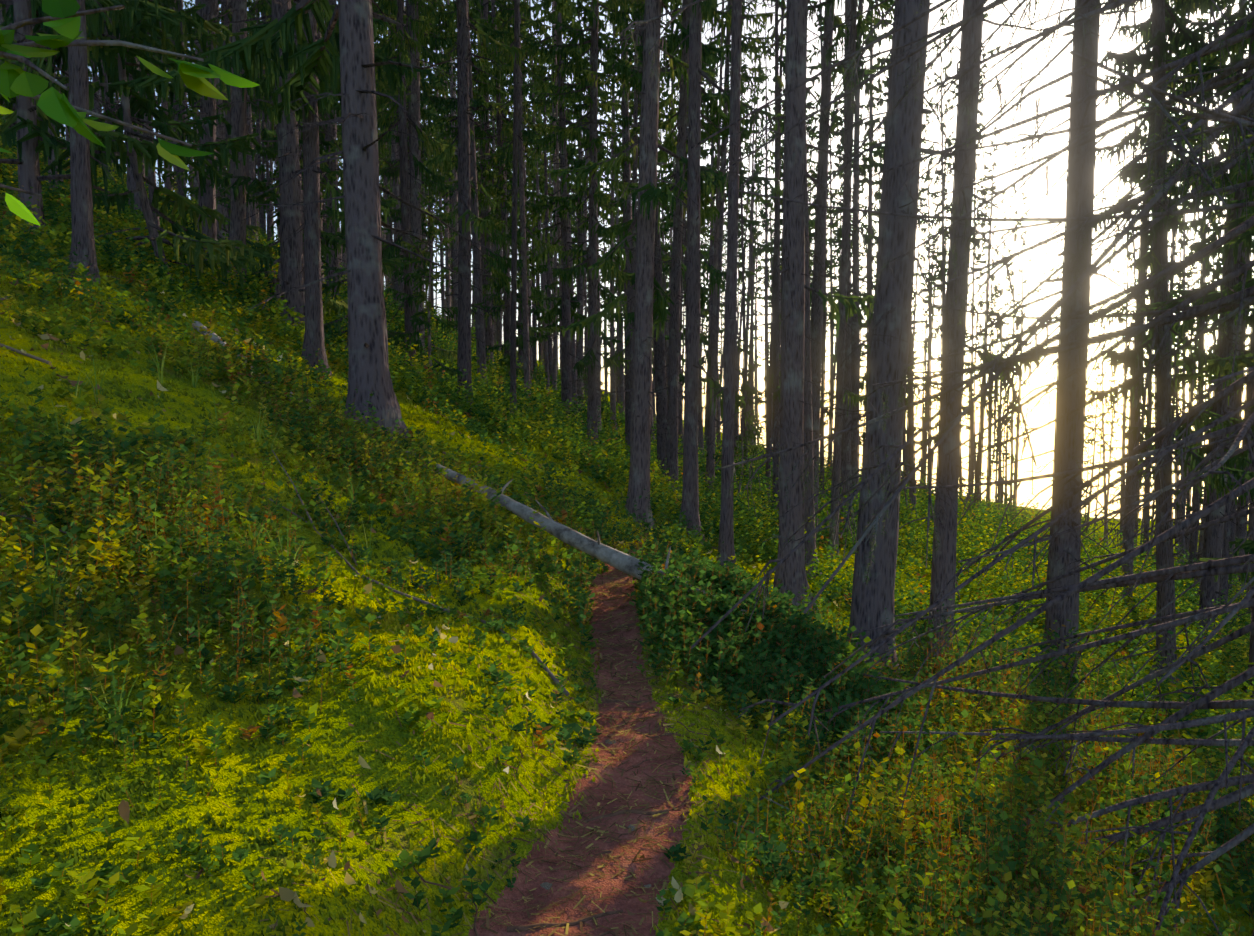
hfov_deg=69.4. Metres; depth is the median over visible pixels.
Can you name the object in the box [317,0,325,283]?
spruce tree
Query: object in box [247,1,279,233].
spruce tree
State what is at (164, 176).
young spruce tree
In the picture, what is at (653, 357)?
spruce tree
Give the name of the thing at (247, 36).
spruce tree
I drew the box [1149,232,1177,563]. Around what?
spruce tree
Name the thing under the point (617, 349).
spruce tree
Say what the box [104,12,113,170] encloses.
spruce tree
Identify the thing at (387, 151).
spruce tree
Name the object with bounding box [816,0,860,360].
spruce tree
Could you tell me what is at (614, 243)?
spruce tree
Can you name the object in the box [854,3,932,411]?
spruce tree
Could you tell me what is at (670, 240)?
spruce tree
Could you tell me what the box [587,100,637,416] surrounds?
spruce tree
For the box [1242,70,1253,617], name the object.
spruce tree
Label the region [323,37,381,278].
spruce tree
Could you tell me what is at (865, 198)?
spruce tree
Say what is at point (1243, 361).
spruce tree
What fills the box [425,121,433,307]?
spruce tree
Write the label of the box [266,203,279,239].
spruce tree
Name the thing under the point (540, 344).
spruce tree
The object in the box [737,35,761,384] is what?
spruce tree
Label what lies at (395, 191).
spruce tree
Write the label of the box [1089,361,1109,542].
spruce tree
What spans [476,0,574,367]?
spruce tree
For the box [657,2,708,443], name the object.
spruce tree
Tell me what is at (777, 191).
spruce tree
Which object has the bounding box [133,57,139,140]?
spruce tree
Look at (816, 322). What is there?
spruce tree
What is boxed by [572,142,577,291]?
spruce tree
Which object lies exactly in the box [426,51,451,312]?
spruce tree
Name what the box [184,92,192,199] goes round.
spruce tree
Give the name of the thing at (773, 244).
spruce tree
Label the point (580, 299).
spruce tree
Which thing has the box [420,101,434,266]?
spruce tree
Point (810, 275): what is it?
spruce tree
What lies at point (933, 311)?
spruce tree
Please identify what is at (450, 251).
spruce tree
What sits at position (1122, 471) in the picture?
spruce tree
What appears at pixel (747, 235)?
sparse spruce tree
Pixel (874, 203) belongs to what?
spruce tree
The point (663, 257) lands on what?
spruce tree
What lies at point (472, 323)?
spruce tree
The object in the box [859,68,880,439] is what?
spruce tree
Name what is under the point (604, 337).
spruce tree
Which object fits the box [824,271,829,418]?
spruce tree
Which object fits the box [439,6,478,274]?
spruce tree
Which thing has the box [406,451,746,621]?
fallen log
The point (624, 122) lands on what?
spruce tree
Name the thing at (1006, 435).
spruce tree
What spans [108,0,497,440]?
spruce tree
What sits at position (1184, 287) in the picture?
spruce tree
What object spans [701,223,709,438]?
spruce tree
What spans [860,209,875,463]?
spruce tree
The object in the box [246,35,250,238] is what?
spruce tree
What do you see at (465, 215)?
spruce tree
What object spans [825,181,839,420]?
spruce tree
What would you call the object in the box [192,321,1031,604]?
fallen logs
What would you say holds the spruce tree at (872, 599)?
on the terrain ground
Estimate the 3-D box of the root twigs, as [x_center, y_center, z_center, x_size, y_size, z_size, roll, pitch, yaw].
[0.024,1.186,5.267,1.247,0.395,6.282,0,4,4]
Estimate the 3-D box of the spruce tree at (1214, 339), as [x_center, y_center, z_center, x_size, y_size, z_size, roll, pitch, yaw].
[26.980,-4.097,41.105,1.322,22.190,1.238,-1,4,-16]
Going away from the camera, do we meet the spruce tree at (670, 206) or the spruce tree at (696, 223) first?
the spruce tree at (696, 223)
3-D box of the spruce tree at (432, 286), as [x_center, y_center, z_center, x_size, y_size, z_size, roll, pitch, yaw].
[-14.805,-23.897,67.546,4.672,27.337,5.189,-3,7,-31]
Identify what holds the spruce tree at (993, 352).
on the terrain ground
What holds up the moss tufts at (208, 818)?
on the terrain ground
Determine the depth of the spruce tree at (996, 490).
110.19 m
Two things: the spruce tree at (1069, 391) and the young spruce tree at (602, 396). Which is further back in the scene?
the young spruce tree at (602, 396)
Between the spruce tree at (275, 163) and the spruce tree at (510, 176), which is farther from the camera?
the spruce tree at (275, 163)
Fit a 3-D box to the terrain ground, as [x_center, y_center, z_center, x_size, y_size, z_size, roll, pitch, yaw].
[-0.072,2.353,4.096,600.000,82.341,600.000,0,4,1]
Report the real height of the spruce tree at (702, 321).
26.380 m
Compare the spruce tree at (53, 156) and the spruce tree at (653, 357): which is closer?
the spruce tree at (53, 156)
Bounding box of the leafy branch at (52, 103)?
[0,0,258,225]
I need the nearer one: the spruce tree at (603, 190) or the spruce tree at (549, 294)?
the spruce tree at (549, 294)
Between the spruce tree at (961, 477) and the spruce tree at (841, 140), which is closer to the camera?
the spruce tree at (841, 140)
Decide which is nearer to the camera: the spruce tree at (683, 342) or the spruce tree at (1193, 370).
the spruce tree at (1193, 370)
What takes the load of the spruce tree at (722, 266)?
on the terrain ground
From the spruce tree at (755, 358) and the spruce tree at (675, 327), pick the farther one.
the spruce tree at (755, 358)
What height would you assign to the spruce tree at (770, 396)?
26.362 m
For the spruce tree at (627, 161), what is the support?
on the terrain ground
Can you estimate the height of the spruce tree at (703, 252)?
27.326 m
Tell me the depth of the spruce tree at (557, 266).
78.07 m
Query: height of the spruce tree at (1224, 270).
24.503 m
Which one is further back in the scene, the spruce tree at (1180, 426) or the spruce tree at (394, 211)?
the spruce tree at (1180, 426)
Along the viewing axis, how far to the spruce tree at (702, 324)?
81.82 m
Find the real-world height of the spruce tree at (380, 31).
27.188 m
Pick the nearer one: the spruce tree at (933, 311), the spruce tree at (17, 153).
the spruce tree at (17, 153)
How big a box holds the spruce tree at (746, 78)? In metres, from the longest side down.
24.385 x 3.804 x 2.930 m
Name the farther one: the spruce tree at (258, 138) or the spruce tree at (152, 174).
the spruce tree at (258, 138)
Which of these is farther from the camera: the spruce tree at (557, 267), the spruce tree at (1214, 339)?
the spruce tree at (557, 267)
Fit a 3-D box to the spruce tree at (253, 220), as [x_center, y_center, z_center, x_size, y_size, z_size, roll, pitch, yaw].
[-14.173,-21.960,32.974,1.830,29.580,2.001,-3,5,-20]
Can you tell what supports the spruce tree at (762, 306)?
on the terrain ground
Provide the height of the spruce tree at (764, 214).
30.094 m
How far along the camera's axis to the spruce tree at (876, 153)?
31.88 m
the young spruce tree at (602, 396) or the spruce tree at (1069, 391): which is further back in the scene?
the young spruce tree at (602, 396)
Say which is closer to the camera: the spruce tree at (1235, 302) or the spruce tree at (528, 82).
the spruce tree at (1235, 302)
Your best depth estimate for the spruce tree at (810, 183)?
59.17 m
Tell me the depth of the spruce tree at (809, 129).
31.35 m
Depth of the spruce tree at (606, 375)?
74.00 m
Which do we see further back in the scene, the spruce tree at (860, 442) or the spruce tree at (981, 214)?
the spruce tree at (860, 442)
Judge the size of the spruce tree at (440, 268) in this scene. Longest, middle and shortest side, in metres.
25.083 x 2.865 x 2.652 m
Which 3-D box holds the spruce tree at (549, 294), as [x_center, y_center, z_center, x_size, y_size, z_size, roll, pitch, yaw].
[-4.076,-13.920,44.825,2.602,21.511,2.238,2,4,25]
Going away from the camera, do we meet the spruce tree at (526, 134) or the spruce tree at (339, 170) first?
the spruce tree at (526, 134)
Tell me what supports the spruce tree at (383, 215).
on the terrain ground
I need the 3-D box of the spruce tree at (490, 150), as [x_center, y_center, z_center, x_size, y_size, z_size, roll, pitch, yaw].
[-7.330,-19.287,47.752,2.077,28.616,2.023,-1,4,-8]
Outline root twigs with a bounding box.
[380,580,739,935]
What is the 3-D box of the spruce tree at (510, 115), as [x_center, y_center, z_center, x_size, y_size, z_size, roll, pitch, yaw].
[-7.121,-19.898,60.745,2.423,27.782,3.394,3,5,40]
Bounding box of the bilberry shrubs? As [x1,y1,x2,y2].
[0,114,1253,935]
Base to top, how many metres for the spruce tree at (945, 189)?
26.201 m
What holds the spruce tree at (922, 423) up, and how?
on the terrain ground
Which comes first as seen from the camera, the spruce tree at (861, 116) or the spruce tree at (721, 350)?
the spruce tree at (861, 116)
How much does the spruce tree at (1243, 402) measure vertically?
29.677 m
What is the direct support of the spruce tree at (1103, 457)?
on the terrain ground
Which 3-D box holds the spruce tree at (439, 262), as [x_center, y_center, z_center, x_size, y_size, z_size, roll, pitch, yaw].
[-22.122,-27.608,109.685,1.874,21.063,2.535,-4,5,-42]
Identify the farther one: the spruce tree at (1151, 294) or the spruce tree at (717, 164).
the spruce tree at (1151, 294)
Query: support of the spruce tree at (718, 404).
on the terrain ground
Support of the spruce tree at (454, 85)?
on the terrain ground
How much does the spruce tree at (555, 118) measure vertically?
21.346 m
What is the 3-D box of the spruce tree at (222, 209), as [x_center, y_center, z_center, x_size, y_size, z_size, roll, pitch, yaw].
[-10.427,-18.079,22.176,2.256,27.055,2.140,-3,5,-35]
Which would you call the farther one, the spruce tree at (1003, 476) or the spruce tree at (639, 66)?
the spruce tree at (1003, 476)
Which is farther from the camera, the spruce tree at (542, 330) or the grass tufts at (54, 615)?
the spruce tree at (542, 330)
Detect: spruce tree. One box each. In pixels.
[0,0,116,284]
[0,0,230,247]
[0,4,243,192]
[0,7,5,118]
[2,4,32,109]
[3,0,275,289]
[10,0,175,217]
[11,23,40,198]
[39,25,86,197]
[60,25,87,160]
[88,22,102,113]
[93,53,153,199]
[99,81,103,113]
[102,62,117,123]
[104,0,197,233]
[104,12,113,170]
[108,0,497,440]
[113,34,119,118]
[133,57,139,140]
[138,60,147,187]
[153,93,163,181]
[155,41,279,258]
[156,3,177,193]
[156,54,175,192]
[159,22,170,208]
[166,0,194,190]
[166,0,259,272]
[166,8,176,119]
[173,0,194,197]
[177,0,434,334]
[184,0,193,200]
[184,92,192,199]
[187,0,324,289]
[189,0,222,114]
[189,0,344,303]
[190,0,198,201]
[192,0,231,239]
[198,0,251,239]
[216,0,255,239]
[218,0,321,213]
[219,4,255,138]
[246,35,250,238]
[247,0,261,224]
[247,0,274,234]
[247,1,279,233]
[247,32,258,242]
[249,7,259,226]
[253,0,410,297]
[254,12,271,236]
[256,4,274,244]
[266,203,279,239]
[268,93,277,205]
[269,122,274,236]
[272,1,331,226]
[280,0,344,375]
[280,107,408,352]
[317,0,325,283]
[322,197,325,244]
[323,0,489,350]
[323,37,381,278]
[324,18,345,288]
[333,0,343,279]
[336,52,342,181]
[337,30,390,276]
[372,1,401,291]
[374,0,447,312]
[374,0,455,227]
[374,0,455,372]
[374,6,423,252]
[374,28,391,294]
[375,0,457,309]
[376,1,391,201]
[377,10,445,312]
[379,27,392,294]
[379,132,392,284]
[383,34,399,304]
[386,186,483,388]
[407,0,525,414]
[420,0,496,336]
[420,0,497,288]
[420,0,571,368]
[420,3,440,308]
[420,33,449,311]
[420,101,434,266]
[423,11,452,314]
[425,21,457,328]
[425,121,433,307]
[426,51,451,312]
[426,69,450,296]
[426,113,439,294]
[427,1,457,208]
[430,0,525,382]
[430,66,445,319]
[432,69,453,306]
[434,133,439,311]
[435,0,558,375]
[435,202,445,309]
[437,181,452,318]
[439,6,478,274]
[445,9,456,243]
[450,142,479,331]
[471,10,504,292]
[471,82,478,331]
[471,155,564,387]
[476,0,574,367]
[481,0,563,398]
[482,0,641,421]
[489,2,511,344]
[490,61,510,355]
[490,82,513,293]
[490,96,512,344]
[490,99,510,340]
[491,10,509,372]
[496,0,530,412]
[498,0,556,385]
[504,88,518,309]
[505,75,518,360]
[508,1,536,230]
[519,0,643,447]
[522,0,551,390]
[526,1,551,382]
[527,0,569,390]
[527,34,557,342]
[527,64,577,366]
[528,0,559,380]
[528,97,548,369]
[529,0,541,353]
[529,191,540,291]
[531,114,576,372]
[535,1,565,398]
[535,233,543,365]
[537,37,548,364]
[538,10,577,373]
[538,37,588,354]
[539,7,558,337]
[540,168,571,327]
[541,0,638,405]
[541,0,776,528]
[541,5,590,406]
[554,0,627,437]
[562,0,615,386]
[570,143,587,347]
[571,132,588,298]
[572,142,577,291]
[574,348,621,426]
[575,0,597,394]
[581,1,677,446]
[583,0,775,498]
[583,2,589,387]
[587,5,630,429]
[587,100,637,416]
[587,209,603,317]
[598,0,677,451]
[598,96,660,222]
[598,113,614,399]
[599,220,615,386]
[600,143,622,401]
[601,126,622,411]
[602,113,619,366]
[607,177,622,399]
[610,8,669,384]
[611,12,661,441]
[618,99,633,404]
[619,0,1253,935]
[621,2,687,476]
[629,5,640,171]
[629,90,657,436]
[652,58,672,379]
[652,87,672,421]
[653,234,662,423]
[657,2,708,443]
[660,0,725,464]
[661,4,672,400]
[661,87,678,325]
[663,0,783,544]
[664,168,669,294]
[666,96,686,370]
[667,73,688,435]
[672,0,785,489]
[672,88,725,429]
[674,19,686,420]
[676,4,721,457]
[682,155,721,392]
[682,277,684,405]
[698,0,774,568]
[699,0,730,497]
[700,20,727,445]
[700,21,704,246]
[700,145,726,446]
[700,205,709,394]
[701,12,761,460]
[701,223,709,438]
[702,22,726,418]
[705,104,728,444]
[705,247,726,443]
[706,377,771,498]
[713,0,874,613]
[718,232,724,421]
[718,314,723,385]
[719,140,728,405]
[722,58,757,385]
[726,5,751,471]
[737,0,767,455]
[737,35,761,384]
[737,151,769,445]
[737,175,744,339]
[737,212,744,417]
[738,2,767,456]
[738,23,766,409]
[739,211,750,380]
[740,235,754,432]
[744,0,779,465]
[744,155,760,369]
[747,0,812,521]
[749,164,764,443]
[753,202,761,443]
[755,0,784,509]
[756,88,784,454]
[758,7,785,441]
[758,187,781,418]
[760,74,784,321]
[760,180,780,355]
[762,14,811,415]
[764,0,1005,681]
[767,0,837,579]
[768,180,773,429]
[771,35,816,368]
[806,0,868,502]
[807,0,891,512]
[807,14,842,497]
[807,139,814,318]
[808,0,874,534]
[808,0,893,561]
[808,142,815,314]
[809,100,815,306]
[813,0,894,529]
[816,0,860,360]
[819,139,866,462]
[824,149,843,462]
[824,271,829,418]
[825,37,841,482]
[825,113,865,416]
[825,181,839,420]
[825,188,839,396]
[832,1,865,481]
[833,212,866,448]
[841,2,891,394]
[851,103,864,383]
[851,214,866,441]
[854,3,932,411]
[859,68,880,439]
[859,181,877,421]
[859,269,865,444]
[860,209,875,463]
[860,255,874,445]
[864,50,884,428]
[864,130,883,420]
[872,0,935,519]
[883,36,915,375]
[899,0,1050,673]
[902,300,922,465]
[902,320,921,475]
[905,130,931,483]
[914,7,954,444]
[914,64,948,493]
[914,263,935,460]
[916,177,946,489]
[916,190,947,494]
[917,241,937,445]
[930,1,954,429]
[930,12,1001,485]
[932,311,940,474]
[933,162,951,438]
[959,326,969,504]
[962,74,987,506]
[962,308,980,478]
[963,111,1017,508]
[963,207,985,501]
[975,271,984,502]
[978,0,1174,683]
[981,291,1003,510]
[984,135,999,506]
[984,381,1006,509]
[985,237,1003,501]
[990,192,1016,511]
[992,294,1014,506]
[996,330,1010,499]
[997,173,1040,512]
[1001,280,1010,511]
[1001,341,1014,514]
[1003,143,1027,512]
[1081,344,1113,544]
[1081,348,1100,525]
[1081,392,1096,537]
[1085,285,1092,441]
[1088,0,1253,683]
[1089,0,1228,609]
[1089,306,1120,548]
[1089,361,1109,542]
[1102,311,1126,546]
[1107,206,1145,551]
[1112,371,1129,544]
[1125,0,1186,559]
[1125,0,1253,652]
[1125,65,1253,598]
[1127,209,1153,545]
[1136,333,1154,545]
[1136,352,1147,526]
[1138,385,1154,545]
[1140,298,1154,538]
[1141,41,1253,634]
[1142,14,1180,565]
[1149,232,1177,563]
[1152,74,1207,544]
[1152,189,1193,530]
[1167,0,1253,697]
[1168,3,1203,563]
[1171,217,1197,562]
[1172,251,1212,564]
[1172,279,1181,464]
[1173,221,1222,561]
[1173,352,1192,516]
[1174,0,1253,609]
[1177,7,1225,564]
[1191,334,1212,542]
[1194,199,1221,519]
[1199,135,1253,598]
[1205,137,1227,386]
[1209,42,1253,619]
[1212,52,1253,404]
[1228,0,1253,598]
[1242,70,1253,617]
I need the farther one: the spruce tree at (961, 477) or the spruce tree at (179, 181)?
the spruce tree at (961, 477)
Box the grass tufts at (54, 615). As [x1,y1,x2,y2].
[0,319,419,746]
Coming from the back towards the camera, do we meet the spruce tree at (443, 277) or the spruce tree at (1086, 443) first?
the spruce tree at (1086, 443)
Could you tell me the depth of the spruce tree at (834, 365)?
76.61 m
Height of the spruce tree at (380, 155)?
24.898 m
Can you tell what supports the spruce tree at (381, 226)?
on the terrain ground
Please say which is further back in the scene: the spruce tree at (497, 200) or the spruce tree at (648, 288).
the spruce tree at (497, 200)
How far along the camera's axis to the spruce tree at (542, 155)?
52.97 m
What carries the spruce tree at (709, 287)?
on the terrain ground
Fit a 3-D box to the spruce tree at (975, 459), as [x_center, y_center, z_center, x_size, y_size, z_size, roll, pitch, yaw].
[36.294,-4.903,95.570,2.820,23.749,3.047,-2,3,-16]
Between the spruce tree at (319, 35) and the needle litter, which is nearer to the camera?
the needle litter
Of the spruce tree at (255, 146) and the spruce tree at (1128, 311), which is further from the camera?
the spruce tree at (255, 146)
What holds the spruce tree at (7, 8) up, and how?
on the terrain ground
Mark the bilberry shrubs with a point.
(792, 654)
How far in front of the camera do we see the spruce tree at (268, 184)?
42.12 m
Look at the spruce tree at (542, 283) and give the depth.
40.79 m
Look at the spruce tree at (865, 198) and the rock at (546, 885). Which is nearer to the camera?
the rock at (546, 885)
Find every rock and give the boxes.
[540,882,551,889]
[605,739,615,743]
[628,824,635,830]
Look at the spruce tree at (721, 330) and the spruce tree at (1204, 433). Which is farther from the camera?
the spruce tree at (721, 330)
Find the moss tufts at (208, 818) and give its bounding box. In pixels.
[0,172,1253,935]
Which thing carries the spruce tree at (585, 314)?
on the terrain ground
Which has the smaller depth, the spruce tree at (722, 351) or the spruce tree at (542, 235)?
the spruce tree at (542, 235)
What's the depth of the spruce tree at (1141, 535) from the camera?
117.51 m
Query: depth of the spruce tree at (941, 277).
40.78 m
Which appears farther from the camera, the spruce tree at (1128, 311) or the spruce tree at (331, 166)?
the spruce tree at (1128, 311)
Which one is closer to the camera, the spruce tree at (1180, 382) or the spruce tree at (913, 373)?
the spruce tree at (1180, 382)
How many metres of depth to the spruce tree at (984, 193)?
33.37 m
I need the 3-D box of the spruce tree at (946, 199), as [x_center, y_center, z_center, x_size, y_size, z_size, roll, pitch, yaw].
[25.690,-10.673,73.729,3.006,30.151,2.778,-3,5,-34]
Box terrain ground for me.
[0,171,1253,935]
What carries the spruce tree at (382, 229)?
on the terrain ground
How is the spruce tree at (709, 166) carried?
on the terrain ground
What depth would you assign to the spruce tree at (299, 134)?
22.85 m
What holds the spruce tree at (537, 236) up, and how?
on the terrain ground
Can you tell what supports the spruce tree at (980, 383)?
on the terrain ground
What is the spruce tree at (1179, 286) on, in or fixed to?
on the terrain ground
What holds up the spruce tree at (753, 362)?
on the terrain ground
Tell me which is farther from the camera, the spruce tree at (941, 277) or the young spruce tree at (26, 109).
the spruce tree at (941, 277)
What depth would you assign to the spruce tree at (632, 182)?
46.76 m
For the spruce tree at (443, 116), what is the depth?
60.96 m
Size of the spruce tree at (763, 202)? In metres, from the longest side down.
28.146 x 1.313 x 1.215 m
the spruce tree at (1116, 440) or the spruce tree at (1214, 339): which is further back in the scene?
the spruce tree at (1116, 440)
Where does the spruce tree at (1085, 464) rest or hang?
on the terrain ground
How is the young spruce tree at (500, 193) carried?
on the terrain ground
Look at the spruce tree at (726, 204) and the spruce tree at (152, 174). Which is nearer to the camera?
the spruce tree at (152, 174)
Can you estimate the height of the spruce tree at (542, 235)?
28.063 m
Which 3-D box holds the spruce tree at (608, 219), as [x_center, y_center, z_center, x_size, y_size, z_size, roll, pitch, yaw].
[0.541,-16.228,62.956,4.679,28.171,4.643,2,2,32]
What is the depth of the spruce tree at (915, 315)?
49.98 m
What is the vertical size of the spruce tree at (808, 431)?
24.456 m
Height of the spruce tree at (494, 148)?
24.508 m
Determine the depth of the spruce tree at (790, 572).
9.94 m
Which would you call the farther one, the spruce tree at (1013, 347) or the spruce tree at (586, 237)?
the spruce tree at (1013, 347)
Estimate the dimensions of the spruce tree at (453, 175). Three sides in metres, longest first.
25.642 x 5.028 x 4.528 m
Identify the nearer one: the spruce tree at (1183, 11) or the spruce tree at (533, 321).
the spruce tree at (1183, 11)
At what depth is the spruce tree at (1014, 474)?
63.16 m
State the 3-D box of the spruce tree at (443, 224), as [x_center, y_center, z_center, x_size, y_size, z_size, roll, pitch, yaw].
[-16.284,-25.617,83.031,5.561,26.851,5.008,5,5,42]
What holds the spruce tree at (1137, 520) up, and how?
on the terrain ground
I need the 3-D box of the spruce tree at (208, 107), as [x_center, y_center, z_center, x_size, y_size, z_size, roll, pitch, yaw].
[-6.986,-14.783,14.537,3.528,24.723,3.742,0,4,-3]
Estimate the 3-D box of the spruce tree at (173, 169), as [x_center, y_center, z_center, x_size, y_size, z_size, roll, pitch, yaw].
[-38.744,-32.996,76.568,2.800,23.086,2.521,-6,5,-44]
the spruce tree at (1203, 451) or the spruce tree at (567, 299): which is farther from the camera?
the spruce tree at (567, 299)
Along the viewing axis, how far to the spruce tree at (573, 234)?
89.52 m
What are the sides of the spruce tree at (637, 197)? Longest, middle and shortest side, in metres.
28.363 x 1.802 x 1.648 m
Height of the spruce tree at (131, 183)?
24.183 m
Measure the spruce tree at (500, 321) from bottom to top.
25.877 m
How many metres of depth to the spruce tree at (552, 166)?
63.28 m
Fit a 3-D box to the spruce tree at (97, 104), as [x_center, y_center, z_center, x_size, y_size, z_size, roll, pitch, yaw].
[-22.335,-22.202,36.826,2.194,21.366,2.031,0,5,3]
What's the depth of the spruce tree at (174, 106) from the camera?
36.61 m
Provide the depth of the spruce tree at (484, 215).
30.78 m
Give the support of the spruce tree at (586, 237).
on the terrain ground
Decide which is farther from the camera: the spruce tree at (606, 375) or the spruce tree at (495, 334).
the spruce tree at (495, 334)
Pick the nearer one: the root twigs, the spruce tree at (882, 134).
the root twigs
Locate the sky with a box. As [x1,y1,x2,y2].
[60,0,1253,521]
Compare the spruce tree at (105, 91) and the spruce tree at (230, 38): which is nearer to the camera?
the spruce tree at (230, 38)
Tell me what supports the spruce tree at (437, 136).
on the terrain ground
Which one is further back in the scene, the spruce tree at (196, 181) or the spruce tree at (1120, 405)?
the spruce tree at (1120, 405)
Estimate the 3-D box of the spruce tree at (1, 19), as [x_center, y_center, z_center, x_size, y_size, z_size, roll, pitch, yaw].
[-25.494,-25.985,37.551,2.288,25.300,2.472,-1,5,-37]
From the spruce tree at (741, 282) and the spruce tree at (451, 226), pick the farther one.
the spruce tree at (741, 282)
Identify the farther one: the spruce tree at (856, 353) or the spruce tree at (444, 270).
the spruce tree at (444, 270)
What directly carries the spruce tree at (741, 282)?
on the terrain ground
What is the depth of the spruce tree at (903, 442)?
59.50 m
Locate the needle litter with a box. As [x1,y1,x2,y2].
[82,487,839,935]
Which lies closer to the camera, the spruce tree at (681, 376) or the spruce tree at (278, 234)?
the spruce tree at (681, 376)
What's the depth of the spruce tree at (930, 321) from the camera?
60.12 m
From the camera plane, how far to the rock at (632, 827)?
3.49 m
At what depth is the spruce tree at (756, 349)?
92.94 m
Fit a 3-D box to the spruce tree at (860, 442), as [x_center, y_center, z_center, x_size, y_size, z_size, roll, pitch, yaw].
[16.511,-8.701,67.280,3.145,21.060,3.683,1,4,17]
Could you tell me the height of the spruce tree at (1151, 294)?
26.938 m
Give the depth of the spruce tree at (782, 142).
44.96 m
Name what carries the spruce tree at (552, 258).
on the terrain ground
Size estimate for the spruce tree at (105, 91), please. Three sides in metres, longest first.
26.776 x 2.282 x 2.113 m
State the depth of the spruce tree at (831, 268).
33.91 m
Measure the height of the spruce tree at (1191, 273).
27.097 m
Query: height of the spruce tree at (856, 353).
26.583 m
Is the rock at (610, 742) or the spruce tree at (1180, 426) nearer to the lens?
the rock at (610, 742)
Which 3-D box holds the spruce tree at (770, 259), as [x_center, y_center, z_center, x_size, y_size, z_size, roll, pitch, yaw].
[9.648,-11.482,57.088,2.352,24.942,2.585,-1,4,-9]
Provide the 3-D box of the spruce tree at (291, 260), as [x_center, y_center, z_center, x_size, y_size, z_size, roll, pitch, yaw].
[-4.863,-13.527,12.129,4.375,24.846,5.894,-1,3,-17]
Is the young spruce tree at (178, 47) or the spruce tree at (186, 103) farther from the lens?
the spruce tree at (186, 103)
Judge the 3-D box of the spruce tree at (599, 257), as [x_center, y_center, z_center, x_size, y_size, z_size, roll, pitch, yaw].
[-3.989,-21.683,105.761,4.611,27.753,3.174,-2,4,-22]
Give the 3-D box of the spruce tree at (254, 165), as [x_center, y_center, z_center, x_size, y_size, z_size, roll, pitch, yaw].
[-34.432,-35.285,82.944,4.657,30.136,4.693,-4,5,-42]
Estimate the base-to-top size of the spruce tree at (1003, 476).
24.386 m
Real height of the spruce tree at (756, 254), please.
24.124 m
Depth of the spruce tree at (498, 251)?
34.31 m
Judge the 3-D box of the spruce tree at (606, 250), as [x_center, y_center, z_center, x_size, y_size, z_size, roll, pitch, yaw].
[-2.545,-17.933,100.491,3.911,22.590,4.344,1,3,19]
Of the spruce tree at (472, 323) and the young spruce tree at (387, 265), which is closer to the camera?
the young spruce tree at (387, 265)
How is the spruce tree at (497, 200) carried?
on the terrain ground
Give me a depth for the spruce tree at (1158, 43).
12.94 m
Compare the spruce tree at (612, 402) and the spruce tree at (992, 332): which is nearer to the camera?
the spruce tree at (612, 402)
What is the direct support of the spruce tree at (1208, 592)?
on the terrain ground
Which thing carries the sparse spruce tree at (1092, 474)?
on the terrain ground
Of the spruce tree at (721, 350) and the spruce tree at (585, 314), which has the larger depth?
the spruce tree at (721, 350)
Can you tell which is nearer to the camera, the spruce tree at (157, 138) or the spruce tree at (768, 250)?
the spruce tree at (768, 250)
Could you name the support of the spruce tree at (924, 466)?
on the terrain ground
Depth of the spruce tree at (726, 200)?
51.93 m
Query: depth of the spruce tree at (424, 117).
26.61 m
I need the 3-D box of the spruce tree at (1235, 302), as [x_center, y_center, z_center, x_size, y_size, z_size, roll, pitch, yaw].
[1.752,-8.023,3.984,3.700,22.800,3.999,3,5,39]
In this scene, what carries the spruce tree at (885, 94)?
on the terrain ground
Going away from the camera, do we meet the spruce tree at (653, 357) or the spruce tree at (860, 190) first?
the spruce tree at (860, 190)
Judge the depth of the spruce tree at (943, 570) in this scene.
9.02 m
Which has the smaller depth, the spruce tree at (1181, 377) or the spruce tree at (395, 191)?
the spruce tree at (1181, 377)
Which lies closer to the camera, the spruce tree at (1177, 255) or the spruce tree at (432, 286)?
the spruce tree at (1177, 255)
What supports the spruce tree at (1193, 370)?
on the terrain ground
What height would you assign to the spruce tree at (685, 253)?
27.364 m
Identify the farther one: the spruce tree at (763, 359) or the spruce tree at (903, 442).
the spruce tree at (763, 359)
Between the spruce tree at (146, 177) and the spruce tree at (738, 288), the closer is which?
the spruce tree at (146, 177)
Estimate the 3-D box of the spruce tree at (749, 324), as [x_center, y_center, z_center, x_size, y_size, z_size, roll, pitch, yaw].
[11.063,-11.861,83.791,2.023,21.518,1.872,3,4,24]
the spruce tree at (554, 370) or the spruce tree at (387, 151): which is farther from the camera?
the spruce tree at (387, 151)
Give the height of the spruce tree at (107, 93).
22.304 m
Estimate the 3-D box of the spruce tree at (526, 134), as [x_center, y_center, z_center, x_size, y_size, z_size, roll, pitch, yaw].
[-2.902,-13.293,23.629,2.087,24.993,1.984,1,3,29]
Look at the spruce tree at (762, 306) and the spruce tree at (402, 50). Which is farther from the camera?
the spruce tree at (762, 306)
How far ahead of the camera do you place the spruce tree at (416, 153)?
21.44 m
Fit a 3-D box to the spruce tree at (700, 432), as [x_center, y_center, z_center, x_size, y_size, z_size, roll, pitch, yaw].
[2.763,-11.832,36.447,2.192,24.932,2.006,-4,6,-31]
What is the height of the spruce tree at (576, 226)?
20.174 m

